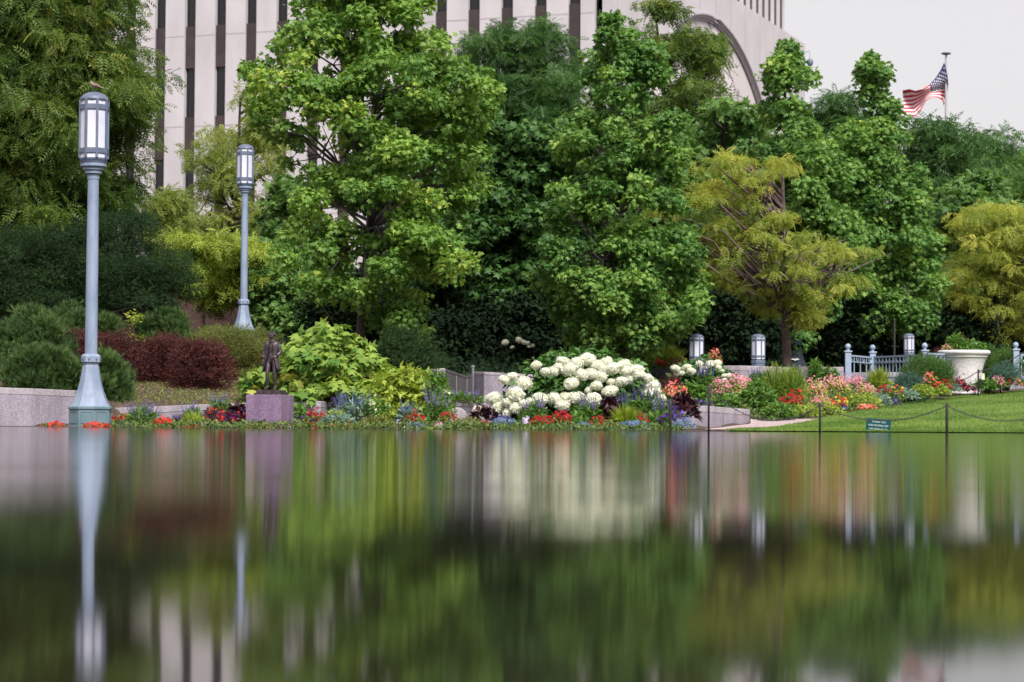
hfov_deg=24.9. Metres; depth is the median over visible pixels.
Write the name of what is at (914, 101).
flag
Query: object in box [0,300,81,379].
pine shrub
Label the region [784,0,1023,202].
sky
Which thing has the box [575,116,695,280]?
broadleaf tree
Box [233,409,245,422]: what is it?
impatiens
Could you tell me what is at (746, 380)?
phlox
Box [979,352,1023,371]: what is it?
chain
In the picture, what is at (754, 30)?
office wing
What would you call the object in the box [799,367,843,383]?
granite wall
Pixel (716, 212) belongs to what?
broadleaf tree
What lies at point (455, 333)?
shade shrub
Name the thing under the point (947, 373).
clipped evergreen
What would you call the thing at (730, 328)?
shade shrub
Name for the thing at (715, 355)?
impatiens
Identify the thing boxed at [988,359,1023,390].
spruce shrub
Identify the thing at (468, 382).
granite wall
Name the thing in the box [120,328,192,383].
barberry
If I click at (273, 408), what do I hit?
stone pedestal
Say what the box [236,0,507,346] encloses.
maple tree
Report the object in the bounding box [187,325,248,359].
spirea shrub
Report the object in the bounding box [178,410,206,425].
ornamental grass
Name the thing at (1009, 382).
begonia
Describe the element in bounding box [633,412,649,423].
begonia
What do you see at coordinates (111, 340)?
barberry
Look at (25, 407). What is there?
granite wall
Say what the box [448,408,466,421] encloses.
rounded stone
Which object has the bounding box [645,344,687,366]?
ornamental grass
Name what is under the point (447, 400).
white flower plant
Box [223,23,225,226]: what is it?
window frame
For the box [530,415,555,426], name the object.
begonia
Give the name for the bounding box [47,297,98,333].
pine shrub
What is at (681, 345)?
shade shrub
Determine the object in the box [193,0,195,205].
window frame
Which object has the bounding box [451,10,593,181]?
feathery tree
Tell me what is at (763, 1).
slit window
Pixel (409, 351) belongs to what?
yew shrub
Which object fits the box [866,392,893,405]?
silver plant
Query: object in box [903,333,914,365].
wall lantern
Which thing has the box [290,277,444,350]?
shade shrub
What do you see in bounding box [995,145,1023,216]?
broadleaf tree
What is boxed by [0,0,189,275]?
broadleaf tree
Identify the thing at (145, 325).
pine shrub
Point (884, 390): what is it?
begonia
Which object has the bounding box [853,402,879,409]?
impatiens
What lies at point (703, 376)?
salvia
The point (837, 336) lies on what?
shade shrub
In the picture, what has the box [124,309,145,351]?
lime plant
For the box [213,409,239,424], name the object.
impatiens
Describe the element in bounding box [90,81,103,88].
bird
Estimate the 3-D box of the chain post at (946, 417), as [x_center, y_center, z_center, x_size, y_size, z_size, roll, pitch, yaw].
[5.855,1.229,31.177,0.066,0.809,0.036,0,-2,0]
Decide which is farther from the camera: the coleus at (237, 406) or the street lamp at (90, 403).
the coleus at (237, 406)
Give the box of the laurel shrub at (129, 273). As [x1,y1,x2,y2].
[0,206,206,327]
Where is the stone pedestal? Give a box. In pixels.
[246,394,293,427]
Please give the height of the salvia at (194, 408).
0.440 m
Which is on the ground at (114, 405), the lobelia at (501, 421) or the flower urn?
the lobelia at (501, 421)
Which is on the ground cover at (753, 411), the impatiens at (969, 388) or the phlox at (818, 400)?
the phlox at (818, 400)
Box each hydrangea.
[472,344,666,429]
[493,331,546,363]
[666,353,737,392]
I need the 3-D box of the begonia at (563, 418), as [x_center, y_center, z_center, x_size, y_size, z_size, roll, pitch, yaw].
[0.711,1.119,33.084,0.435,0.280,0.394,0,-2,0]
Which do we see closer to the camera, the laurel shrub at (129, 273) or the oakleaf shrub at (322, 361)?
the oakleaf shrub at (322, 361)
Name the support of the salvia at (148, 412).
on the ground at (114, 405)
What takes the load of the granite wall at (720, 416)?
on the ground at (114, 405)
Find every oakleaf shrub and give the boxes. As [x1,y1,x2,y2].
[234,366,281,402]
[269,316,391,420]
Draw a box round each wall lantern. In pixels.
[689,334,703,364]
[751,334,764,365]
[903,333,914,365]
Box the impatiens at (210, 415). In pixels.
[201,407,223,420]
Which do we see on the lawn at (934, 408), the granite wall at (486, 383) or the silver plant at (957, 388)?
the silver plant at (957, 388)
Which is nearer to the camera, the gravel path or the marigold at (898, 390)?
the gravel path
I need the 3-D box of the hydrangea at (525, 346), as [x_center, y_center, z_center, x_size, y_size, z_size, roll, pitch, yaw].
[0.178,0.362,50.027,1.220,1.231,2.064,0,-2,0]
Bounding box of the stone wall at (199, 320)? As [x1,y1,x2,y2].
[5,269,262,333]
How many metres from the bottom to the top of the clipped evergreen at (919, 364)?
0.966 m
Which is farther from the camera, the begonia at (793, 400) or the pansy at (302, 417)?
the begonia at (793, 400)
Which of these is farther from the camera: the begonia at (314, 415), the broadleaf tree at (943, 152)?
the broadleaf tree at (943, 152)
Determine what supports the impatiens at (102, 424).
on the ground at (114, 405)
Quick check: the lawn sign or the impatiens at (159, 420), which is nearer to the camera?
the lawn sign
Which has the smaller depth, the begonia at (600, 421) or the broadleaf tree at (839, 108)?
the begonia at (600, 421)
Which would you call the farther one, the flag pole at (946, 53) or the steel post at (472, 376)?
the flag pole at (946, 53)
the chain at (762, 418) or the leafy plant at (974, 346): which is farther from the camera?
the leafy plant at (974, 346)
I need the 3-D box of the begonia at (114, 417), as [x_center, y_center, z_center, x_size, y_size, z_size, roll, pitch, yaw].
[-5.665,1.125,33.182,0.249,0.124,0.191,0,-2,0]
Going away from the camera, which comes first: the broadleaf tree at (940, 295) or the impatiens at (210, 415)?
the impatiens at (210, 415)
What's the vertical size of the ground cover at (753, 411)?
0.965 m
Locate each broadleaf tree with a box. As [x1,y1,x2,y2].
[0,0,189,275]
[248,171,359,322]
[364,100,506,288]
[379,161,472,313]
[435,114,608,344]
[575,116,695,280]
[656,201,773,322]
[663,96,789,315]
[800,83,893,245]
[877,254,980,353]
[888,108,1013,253]
[916,166,1023,293]
[965,119,1023,198]
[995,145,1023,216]
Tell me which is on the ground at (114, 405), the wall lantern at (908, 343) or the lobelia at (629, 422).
the lobelia at (629, 422)
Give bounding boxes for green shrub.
[357,361,454,422]
[422,368,454,422]
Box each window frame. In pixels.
[163,6,165,188]
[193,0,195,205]
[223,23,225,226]
[446,0,446,54]
[479,0,479,33]
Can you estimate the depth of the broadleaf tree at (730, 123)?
68.89 m
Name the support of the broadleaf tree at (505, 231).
on the ground at (114, 405)
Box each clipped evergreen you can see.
[893,350,958,393]
[928,357,956,391]
[979,343,1001,393]
[992,344,1023,390]
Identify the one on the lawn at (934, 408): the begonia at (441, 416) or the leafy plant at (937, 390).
the leafy plant at (937, 390)
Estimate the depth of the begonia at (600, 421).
32.95 m
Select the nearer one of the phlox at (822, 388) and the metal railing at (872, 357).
the phlox at (822, 388)
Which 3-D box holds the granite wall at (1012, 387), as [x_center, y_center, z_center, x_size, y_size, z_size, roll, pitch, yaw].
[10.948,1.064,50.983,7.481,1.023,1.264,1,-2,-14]
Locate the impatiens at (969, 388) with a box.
[962,384,976,393]
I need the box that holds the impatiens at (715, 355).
[708,348,723,363]
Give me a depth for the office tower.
159.97 m
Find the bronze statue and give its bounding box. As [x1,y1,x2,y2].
[254,331,287,394]
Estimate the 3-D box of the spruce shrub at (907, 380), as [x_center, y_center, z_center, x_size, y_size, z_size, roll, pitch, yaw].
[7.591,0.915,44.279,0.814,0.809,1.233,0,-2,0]
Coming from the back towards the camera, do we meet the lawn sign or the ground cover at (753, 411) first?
the ground cover at (753, 411)
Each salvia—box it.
[122,398,161,426]
[178,400,202,419]
[205,391,231,418]
[329,388,378,420]
[394,400,421,422]
[419,380,451,423]
[450,388,484,403]
[515,391,549,422]
[567,392,605,423]
[603,390,643,416]
[629,380,665,416]
[651,392,677,423]
[692,358,716,390]
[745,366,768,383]
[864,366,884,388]
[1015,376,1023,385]
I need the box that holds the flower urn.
[937,350,990,393]
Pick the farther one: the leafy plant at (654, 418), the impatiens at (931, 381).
the impatiens at (931, 381)
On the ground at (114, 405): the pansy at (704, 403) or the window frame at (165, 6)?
the pansy at (704, 403)
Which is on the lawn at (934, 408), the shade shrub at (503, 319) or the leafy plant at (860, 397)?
the leafy plant at (860, 397)
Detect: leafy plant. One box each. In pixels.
[294,402,307,422]
[325,409,348,420]
[568,410,589,429]
[647,410,668,426]
[681,380,710,401]
[713,391,741,407]
[738,377,778,412]
[758,400,796,418]
[793,403,822,416]
[815,404,846,415]
[818,365,840,383]
[841,392,882,405]
[908,383,936,398]
[929,385,951,395]
[959,337,986,349]
[973,377,998,389]
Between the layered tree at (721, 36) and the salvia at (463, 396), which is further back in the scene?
the layered tree at (721, 36)
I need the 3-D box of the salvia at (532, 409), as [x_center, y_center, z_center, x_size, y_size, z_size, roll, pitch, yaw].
[0.307,1.016,33.871,0.537,0.564,0.534,0,-2,0]
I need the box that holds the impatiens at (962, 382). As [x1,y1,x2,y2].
[950,376,967,388]
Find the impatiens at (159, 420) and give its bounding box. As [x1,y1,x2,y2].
[153,415,172,426]
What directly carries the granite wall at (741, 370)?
on the ground at (114, 405)
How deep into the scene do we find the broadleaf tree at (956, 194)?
71.25 m
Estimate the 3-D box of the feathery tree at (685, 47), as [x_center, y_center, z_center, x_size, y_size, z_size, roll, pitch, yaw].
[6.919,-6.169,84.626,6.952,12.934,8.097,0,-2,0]
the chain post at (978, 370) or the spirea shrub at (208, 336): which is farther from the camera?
the chain post at (978, 370)
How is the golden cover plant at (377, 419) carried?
on the ground at (114, 405)
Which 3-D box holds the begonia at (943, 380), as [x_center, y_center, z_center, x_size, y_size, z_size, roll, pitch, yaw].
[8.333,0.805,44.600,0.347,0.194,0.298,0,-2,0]
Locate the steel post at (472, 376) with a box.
[471,365,474,402]
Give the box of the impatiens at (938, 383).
[930,382,944,389]
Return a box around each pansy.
[172,414,184,421]
[299,412,318,421]
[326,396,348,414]
[518,416,530,426]
[656,405,687,428]
[688,398,712,405]
[882,399,903,405]
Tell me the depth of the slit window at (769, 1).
194.98 m
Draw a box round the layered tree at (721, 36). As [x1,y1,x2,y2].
[681,30,733,79]
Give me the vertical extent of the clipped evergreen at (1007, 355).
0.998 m
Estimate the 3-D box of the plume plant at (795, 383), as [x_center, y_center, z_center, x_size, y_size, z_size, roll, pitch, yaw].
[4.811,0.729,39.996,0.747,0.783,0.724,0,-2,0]
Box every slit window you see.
[756,0,758,13]
[762,0,764,17]
[768,0,770,21]
[774,0,775,24]
[780,0,781,28]
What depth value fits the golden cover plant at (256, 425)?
32.09 m
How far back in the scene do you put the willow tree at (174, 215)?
67.59 m
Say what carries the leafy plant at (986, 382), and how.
on the lawn at (934, 408)
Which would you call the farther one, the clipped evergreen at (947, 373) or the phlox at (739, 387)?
the clipped evergreen at (947, 373)
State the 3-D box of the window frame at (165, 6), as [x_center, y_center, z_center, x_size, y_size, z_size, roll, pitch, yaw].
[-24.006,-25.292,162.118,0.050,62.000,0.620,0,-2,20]
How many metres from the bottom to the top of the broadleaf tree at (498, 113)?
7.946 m
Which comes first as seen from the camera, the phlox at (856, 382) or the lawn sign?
the lawn sign
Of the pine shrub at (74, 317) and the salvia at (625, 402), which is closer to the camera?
the salvia at (625, 402)
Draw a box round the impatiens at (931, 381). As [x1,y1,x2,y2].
[921,372,937,386]
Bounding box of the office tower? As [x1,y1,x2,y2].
[101,0,601,272]
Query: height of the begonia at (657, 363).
0.254 m
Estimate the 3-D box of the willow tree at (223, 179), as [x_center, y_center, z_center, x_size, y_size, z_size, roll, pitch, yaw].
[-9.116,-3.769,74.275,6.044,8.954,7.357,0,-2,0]
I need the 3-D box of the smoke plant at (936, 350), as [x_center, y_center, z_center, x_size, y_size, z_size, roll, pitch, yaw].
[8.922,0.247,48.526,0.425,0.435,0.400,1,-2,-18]
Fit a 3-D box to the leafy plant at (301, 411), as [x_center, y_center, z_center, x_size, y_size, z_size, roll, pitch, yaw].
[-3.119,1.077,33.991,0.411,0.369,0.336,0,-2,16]
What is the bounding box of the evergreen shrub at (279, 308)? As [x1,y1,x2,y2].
[248,259,349,341]
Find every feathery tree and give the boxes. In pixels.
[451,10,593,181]
[621,0,777,154]
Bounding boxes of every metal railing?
[843,342,980,380]
[1011,342,1023,382]
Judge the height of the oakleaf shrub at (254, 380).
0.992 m
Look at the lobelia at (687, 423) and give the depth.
32.67 m
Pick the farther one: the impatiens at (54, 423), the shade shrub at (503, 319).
the shade shrub at (503, 319)
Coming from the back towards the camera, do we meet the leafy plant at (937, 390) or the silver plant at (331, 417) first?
the leafy plant at (937, 390)
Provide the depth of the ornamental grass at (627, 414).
33.38 m
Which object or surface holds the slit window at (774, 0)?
in the office wing
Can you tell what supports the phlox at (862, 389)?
on the ground at (114, 405)
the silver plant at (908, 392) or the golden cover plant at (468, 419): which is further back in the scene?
the silver plant at (908, 392)
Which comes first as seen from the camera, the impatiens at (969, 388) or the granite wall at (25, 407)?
the granite wall at (25, 407)
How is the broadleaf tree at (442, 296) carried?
on the ground at (114, 405)
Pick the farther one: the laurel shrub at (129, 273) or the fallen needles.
the laurel shrub at (129, 273)
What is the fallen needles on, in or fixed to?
on the ground at (114, 405)
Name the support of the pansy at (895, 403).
on the lawn at (934, 408)
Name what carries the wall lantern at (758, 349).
on the granite wall at (741, 370)
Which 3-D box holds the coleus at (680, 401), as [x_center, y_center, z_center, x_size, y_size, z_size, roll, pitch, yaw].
[2.471,0.947,33.780,0.633,0.494,0.572,0,-2,19]
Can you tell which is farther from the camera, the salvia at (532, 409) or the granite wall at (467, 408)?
the granite wall at (467, 408)
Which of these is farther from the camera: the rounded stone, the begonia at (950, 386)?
the begonia at (950, 386)
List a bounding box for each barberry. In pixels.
[65,325,106,355]
[76,325,154,381]
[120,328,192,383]
[162,335,240,391]
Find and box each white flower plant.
[360,393,392,416]
[427,387,457,415]
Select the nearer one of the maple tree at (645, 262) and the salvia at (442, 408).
the salvia at (442, 408)
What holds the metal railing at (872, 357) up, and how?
on the lawn at (934, 408)
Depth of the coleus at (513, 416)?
34.42 m
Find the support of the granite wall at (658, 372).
on the ground at (114, 405)
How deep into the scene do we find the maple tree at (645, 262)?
44.90 m
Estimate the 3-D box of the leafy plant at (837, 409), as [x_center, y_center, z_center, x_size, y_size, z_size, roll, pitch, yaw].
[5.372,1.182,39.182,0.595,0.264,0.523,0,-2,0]
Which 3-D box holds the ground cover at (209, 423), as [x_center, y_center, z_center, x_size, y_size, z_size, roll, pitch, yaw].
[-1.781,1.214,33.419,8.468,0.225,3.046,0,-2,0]
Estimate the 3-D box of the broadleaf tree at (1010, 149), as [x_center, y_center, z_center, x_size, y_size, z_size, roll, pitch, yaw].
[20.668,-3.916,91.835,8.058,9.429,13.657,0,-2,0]
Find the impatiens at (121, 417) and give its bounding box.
[118,412,133,420]
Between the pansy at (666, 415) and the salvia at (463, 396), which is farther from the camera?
the salvia at (463, 396)
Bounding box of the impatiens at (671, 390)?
[660,379,687,401]
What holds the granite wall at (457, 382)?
on the ground at (114, 405)
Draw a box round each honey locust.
[641,144,885,367]
[935,196,1023,351]
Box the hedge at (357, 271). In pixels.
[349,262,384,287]
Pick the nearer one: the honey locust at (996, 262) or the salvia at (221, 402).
the salvia at (221, 402)
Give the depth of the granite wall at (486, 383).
37.98 m
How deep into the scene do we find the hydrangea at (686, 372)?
41.25 m
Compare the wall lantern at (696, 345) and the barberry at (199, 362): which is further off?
the wall lantern at (696, 345)
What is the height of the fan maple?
2.458 m
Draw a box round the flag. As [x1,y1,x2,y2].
[902,64,947,115]
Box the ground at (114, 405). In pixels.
[0,355,1023,432]
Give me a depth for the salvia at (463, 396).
35.87 m
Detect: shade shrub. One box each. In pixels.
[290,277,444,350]
[410,304,495,361]
[441,283,575,361]
[556,297,710,368]
[680,284,803,369]
[789,285,900,371]
[876,296,1013,371]
[984,295,1023,367]
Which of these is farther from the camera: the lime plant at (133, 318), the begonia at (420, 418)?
the lime plant at (133, 318)
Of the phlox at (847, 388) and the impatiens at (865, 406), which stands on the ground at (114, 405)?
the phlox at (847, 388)
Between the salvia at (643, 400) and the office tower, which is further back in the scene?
the office tower
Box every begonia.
[111,415,121,421]
[302,407,326,421]
[403,408,427,422]
[438,411,457,422]
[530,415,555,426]
[548,410,574,424]
[587,415,611,424]
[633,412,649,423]
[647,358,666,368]
[777,392,804,406]
[876,384,890,394]
[939,378,953,385]
[944,383,954,392]
[999,379,1012,387]
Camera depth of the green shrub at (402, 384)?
35.05 m
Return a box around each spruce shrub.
[887,369,929,401]
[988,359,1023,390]
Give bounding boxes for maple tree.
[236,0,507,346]
[521,9,716,368]
[740,37,877,353]
[825,48,953,371]
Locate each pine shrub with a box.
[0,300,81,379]
[0,341,82,390]
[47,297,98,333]
[76,340,137,402]
[98,310,128,343]
[130,311,160,339]
[141,304,198,358]
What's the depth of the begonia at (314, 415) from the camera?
33.34 m
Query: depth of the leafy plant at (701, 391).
38.32 m
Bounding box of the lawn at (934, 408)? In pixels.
[735,391,1023,431]
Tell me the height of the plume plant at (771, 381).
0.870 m
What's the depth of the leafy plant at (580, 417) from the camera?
33.24 m
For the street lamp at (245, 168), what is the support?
on the ground at (114, 405)
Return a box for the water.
[0,427,1023,681]
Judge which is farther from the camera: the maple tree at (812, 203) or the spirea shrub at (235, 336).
the maple tree at (812, 203)
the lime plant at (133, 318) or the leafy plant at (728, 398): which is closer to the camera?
the leafy plant at (728, 398)
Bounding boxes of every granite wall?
[0,387,76,425]
[115,401,326,420]
[430,369,466,402]
[452,403,486,420]
[467,374,470,391]
[474,372,549,420]
[640,403,749,426]
[642,369,678,380]
[724,366,788,391]
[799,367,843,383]
[849,372,1023,390]
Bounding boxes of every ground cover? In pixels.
[1,334,897,392]
[111,417,683,430]
[660,386,953,420]
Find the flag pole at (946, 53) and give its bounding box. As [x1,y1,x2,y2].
[941,52,950,119]
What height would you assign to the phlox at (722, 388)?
0.448 m
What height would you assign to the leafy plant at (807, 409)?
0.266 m
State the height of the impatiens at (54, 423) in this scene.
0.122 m
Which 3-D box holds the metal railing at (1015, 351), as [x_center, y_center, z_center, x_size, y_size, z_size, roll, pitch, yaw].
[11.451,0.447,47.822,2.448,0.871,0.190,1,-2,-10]
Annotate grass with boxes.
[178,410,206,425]
[607,405,645,424]
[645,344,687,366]
[864,367,893,388]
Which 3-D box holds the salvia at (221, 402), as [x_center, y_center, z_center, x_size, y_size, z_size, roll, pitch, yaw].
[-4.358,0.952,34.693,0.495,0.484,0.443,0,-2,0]
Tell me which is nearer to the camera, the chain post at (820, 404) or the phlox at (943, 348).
the chain post at (820, 404)
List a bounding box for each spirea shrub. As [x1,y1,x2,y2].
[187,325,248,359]
[188,320,286,379]
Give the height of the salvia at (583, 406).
0.522 m
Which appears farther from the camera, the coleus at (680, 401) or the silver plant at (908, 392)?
the silver plant at (908, 392)
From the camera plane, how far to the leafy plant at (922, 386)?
43.36 m
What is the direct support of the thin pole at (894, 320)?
on the ground at (114, 405)
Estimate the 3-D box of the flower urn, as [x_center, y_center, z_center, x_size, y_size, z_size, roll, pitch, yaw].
[9.153,0.636,47.009,1.062,0.885,1.062,0,-2,0]
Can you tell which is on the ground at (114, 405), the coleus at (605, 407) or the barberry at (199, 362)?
the barberry at (199, 362)
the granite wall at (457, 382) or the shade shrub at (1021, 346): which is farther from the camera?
the shade shrub at (1021, 346)
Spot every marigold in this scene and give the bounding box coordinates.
[822,396,849,408]
[887,384,906,399]
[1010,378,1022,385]
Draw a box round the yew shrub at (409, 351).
[374,319,458,402]
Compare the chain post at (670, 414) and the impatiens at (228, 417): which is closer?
the chain post at (670, 414)
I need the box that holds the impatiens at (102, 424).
[81,420,112,426]
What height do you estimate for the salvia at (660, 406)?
0.507 m
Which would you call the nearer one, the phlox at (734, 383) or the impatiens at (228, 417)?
the impatiens at (228, 417)
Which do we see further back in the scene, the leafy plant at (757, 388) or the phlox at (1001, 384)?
the phlox at (1001, 384)
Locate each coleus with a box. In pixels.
[225,401,245,417]
[468,404,501,421]
[501,397,550,421]
[588,391,622,418]
[661,389,703,422]
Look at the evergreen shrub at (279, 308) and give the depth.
57.41 m
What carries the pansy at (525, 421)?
on the ground at (114, 405)
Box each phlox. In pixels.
[707,377,735,396]
[720,374,745,393]
[732,376,750,382]
[734,375,758,398]
[801,375,828,398]
[809,392,834,407]
[815,374,853,395]
[838,373,866,392]
[852,382,877,397]
[942,343,953,349]
[989,376,1009,388]
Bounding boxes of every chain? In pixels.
[671,390,707,416]
[711,391,818,420]
[821,405,944,420]
[948,406,1023,421]
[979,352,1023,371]
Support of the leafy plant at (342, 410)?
on the ground at (114, 405)
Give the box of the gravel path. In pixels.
[691,418,816,429]
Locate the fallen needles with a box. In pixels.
[116,378,245,404]
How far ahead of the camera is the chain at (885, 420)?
31.36 m
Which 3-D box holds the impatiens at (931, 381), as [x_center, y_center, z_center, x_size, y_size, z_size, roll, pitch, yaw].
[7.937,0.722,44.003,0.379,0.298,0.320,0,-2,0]
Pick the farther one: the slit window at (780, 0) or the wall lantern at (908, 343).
the slit window at (780, 0)
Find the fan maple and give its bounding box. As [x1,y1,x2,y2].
[151,226,283,321]
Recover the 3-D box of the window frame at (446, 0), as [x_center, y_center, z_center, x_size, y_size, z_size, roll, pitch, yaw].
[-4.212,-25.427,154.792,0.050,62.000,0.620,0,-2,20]
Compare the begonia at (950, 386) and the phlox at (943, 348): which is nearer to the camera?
the begonia at (950, 386)
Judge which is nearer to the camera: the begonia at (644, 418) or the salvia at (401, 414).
the begonia at (644, 418)
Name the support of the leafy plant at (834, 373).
on the ground cover at (753, 411)
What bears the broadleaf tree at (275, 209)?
on the ground at (114, 405)
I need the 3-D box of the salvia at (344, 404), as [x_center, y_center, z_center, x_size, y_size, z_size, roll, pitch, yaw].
[-2.301,0.944,34.281,0.735,0.522,0.690,-1,-2,32]
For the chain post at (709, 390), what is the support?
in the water
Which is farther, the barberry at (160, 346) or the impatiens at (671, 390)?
the barberry at (160, 346)
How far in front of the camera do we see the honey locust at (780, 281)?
46.94 m
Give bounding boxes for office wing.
[602,0,812,135]
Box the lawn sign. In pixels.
[866,418,890,431]
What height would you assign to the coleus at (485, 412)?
0.314 m
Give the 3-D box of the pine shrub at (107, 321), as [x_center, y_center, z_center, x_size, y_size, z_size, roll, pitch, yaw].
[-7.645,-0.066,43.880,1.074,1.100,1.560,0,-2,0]
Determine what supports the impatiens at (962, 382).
on the ground cover at (753, 411)
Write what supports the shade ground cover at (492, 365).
on the ground at (114, 405)
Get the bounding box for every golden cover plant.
[240,422,275,427]
[358,414,393,427]
[451,415,483,427]
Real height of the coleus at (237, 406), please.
0.387 m
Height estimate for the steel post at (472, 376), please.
0.790 m
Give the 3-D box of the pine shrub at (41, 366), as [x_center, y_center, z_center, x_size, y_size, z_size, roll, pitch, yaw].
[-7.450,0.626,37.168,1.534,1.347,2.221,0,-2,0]
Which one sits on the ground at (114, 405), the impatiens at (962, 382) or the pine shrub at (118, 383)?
the pine shrub at (118, 383)
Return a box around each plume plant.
[760,360,795,401]
[771,362,810,405]
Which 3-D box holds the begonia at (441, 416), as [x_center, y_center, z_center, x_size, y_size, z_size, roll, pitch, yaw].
[-0.907,1.099,33.192,0.360,0.207,0.323,0,-2,0]
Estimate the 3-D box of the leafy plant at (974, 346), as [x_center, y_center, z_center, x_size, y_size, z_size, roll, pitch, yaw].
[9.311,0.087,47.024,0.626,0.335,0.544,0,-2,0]
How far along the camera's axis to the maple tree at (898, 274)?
57.27 m
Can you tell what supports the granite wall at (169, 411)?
on the ground at (114, 405)
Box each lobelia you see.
[489,415,518,426]
[613,420,652,429]
[672,417,696,429]
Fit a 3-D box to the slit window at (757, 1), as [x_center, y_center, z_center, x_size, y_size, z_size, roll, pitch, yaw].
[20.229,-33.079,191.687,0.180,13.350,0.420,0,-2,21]
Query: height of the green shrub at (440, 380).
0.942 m
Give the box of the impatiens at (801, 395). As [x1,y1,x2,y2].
[786,388,804,399]
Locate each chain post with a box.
[669,401,673,430]
[708,386,711,430]
[819,403,822,431]
[945,403,949,432]
[977,369,979,395]
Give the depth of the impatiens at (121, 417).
33.54 m
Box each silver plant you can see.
[318,410,356,423]
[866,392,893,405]
[893,387,920,399]
[940,382,963,395]
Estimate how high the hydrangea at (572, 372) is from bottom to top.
1.434 m
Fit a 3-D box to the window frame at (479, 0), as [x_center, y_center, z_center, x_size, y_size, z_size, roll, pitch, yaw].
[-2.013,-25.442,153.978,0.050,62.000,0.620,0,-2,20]
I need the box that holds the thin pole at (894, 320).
[893,319,895,366]
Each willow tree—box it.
[137,181,204,259]
[142,80,295,240]
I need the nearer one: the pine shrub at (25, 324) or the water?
the water
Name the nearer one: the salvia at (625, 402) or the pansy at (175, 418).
the pansy at (175, 418)
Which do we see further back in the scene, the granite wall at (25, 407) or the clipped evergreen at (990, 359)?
the clipped evergreen at (990, 359)
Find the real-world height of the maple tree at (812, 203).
7.956 m
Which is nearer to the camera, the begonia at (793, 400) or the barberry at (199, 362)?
the begonia at (793, 400)
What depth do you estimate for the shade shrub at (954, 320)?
59.30 m
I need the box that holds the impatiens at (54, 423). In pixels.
[42,420,65,425]
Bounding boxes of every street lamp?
[68,92,112,425]
[232,144,255,332]
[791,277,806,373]
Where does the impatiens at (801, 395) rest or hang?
on the ground cover at (753, 411)
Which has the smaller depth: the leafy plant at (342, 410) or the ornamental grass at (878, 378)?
the leafy plant at (342, 410)
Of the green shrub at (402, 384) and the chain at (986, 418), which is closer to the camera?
the chain at (986, 418)
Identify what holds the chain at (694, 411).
hanging from the chain post at (709, 390)
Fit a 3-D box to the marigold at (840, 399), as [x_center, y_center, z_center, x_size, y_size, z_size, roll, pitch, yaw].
[5.643,1.077,40.392,0.541,0.256,0.473,0,-2,0]
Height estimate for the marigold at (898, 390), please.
0.293 m
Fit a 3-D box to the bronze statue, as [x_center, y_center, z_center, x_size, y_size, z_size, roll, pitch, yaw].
[-3.438,0.315,33.189,0.400,0.906,0.340,0,-2,14]
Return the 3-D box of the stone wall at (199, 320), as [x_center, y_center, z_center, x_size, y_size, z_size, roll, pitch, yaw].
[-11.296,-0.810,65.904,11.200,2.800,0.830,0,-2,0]
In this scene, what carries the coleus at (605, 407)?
on the ground cover at (209, 423)

